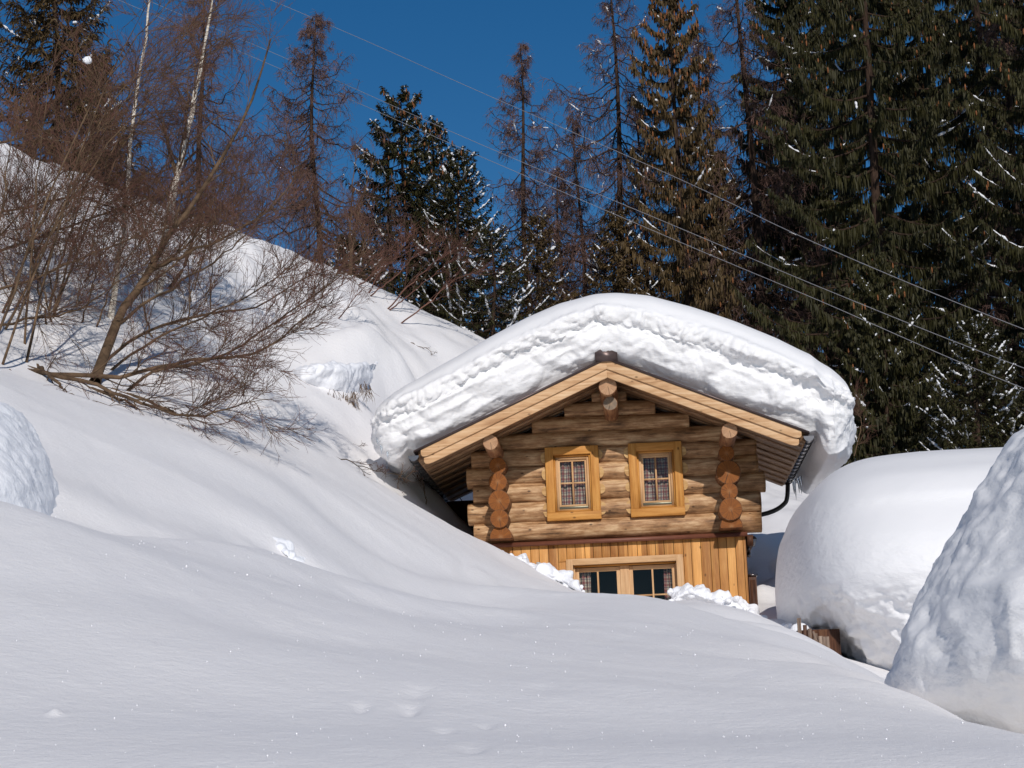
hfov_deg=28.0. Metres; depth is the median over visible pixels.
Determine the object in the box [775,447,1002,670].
roof snow
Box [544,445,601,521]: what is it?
window
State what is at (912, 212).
spruce
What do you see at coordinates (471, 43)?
sky
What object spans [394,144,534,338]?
spruce
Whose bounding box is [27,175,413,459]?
bare shrub
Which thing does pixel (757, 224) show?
larch
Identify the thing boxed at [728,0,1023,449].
spruce
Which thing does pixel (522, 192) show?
larch
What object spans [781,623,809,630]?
snow heap
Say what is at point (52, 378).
bare shrub
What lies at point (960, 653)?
roof snow
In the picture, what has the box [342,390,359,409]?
dry grass
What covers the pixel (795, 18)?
spruce
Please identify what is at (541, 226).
spruce
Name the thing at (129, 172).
birch
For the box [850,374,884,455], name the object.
bare shrub
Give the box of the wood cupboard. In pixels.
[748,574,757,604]
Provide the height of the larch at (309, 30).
8.458 m
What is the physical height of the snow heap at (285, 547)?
0.480 m
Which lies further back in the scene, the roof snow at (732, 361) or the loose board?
the roof snow at (732, 361)
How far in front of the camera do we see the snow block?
15.60 m
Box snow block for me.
[0,402,58,515]
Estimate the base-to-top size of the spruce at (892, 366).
5.687 m
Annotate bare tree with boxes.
[89,0,358,383]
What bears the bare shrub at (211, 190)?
on the snow ground at (382, 551)
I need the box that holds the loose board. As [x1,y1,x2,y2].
[822,636,829,647]
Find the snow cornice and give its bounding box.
[292,360,377,393]
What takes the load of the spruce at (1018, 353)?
on the snow ground at (382, 551)
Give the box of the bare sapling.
[335,128,383,275]
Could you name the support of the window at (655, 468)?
in the log cabin
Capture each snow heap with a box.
[273,537,305,561]
[502,550,584,591]
[667,583,767,618]
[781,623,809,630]
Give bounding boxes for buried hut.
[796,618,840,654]
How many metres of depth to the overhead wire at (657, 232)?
42.26 m
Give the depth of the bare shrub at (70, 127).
27.73 m
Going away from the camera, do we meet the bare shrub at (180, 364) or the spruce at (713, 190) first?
the bare shrub at (180, 364)
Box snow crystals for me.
[0,509,1023,766]
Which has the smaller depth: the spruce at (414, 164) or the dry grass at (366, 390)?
the dry grass at (366, 390)
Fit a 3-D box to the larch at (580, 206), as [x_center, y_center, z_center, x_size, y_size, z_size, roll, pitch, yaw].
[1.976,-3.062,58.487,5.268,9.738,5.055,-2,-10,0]
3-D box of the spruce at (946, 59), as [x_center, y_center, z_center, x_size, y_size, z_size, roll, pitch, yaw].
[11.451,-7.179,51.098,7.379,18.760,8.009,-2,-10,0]
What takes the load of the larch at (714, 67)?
on the snow ground at (382, 551)
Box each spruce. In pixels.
[0,0,150,198]
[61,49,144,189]
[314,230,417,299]
[337,134,443,298]
[347,85,480,330]
[386,115,490,337]
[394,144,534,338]
[437,222,551,338]
[496,211,582,325]
[573,206,666,298]
[612,0,751,322]
[675,146,775,335]
[718,0,873,454]
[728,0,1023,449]
[740,0,961,451]
[822,250,975,467]
[840,0,1022,451]
[848,0,1023,451]
[900,313,1023,452]
[932,0,1023,445]
[933,0,1023,345]
[988,333,1023,440]
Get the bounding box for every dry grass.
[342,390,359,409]
[358,382,376,405]
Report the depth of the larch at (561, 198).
57.78 m
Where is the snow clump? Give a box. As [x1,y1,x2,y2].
[83,56,91,63]
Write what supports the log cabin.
on the snow ground at (382, 551)
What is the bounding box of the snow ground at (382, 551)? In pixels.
[0,143,1023,767]
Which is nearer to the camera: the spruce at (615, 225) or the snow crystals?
the snow crystals
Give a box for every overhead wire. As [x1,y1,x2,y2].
[119,0,1023,388]
[148,0,1023,367]
[271,0,1022,328]
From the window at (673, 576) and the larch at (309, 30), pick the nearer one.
the window at (673, 576)
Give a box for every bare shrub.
[0,0,268,364]
[0,43,270,373]
[0,97,302,326]
[1,86,255,337]
[9,351,226,429]
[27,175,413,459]
[278,238,409,321]
[360,215,503,323]
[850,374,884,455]
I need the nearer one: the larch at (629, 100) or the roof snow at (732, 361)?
the roof snow at (732, 361)
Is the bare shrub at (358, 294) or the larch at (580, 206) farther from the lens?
the larch at (580, 206)
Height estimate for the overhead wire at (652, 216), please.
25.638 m
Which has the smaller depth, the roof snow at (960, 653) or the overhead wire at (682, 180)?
the roof snow at (960, 653)
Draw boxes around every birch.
[73,0,209,318]
[109,0,286,296]
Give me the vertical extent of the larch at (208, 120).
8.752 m
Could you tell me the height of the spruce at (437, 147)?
6.834 m
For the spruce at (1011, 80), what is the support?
on the snow ground at (382, 551)
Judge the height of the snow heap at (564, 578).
0.888 m
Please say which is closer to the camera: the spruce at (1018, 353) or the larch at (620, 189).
the spruce at (1018, 353)
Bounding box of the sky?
[0,0,1023,427]
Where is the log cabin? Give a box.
[408,350,813,603]
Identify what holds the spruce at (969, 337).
on the snow ground at (382, 551)
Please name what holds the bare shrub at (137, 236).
on the snow ground at (382, 551)
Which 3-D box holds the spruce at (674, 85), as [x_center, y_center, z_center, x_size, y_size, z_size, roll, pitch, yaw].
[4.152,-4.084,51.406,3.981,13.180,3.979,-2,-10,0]
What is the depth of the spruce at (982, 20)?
65.05 m
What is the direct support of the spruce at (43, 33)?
on the snow ground at (382, 551)
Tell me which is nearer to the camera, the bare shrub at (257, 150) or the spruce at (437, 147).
the bare shrub at (257, 150)
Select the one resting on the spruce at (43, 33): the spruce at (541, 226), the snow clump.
the snow clump
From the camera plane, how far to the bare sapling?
46.34 m
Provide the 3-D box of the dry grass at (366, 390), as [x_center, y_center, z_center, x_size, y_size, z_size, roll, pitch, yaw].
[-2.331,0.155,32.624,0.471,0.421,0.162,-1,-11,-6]
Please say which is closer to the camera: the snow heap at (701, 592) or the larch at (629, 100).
the snow heap at (701, 592)
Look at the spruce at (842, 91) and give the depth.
64.02 m
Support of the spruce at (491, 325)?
on the snow ground at (382, 551)
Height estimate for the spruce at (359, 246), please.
2.310 m
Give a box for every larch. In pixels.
[105,0,312,250]
[243,11,423,287]
[460,40,605,336]
[501,0,750,319]
[517,113,616,299]
[528,164,603,301]
[570,94,691,301]
[609,23,842,363]
[633,0,857,366]
[945,0,1023,439]
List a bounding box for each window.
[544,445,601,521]
[566,554,683,599]
[628,441,684,517]
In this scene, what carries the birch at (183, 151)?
on the snow ground at (382, 551)
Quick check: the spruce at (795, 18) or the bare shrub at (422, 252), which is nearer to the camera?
the bare shrub at (422, 252)
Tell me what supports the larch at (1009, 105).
on the snow ground at (382, 551)
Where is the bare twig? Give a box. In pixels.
[339,458,461,503]
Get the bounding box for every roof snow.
[370,293,856,494]
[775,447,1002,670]
[884,428,1023,733]
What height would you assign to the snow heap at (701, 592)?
0.769 m
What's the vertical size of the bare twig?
1.321 m
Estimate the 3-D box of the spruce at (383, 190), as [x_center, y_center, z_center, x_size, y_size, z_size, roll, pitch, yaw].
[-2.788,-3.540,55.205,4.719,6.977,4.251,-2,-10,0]

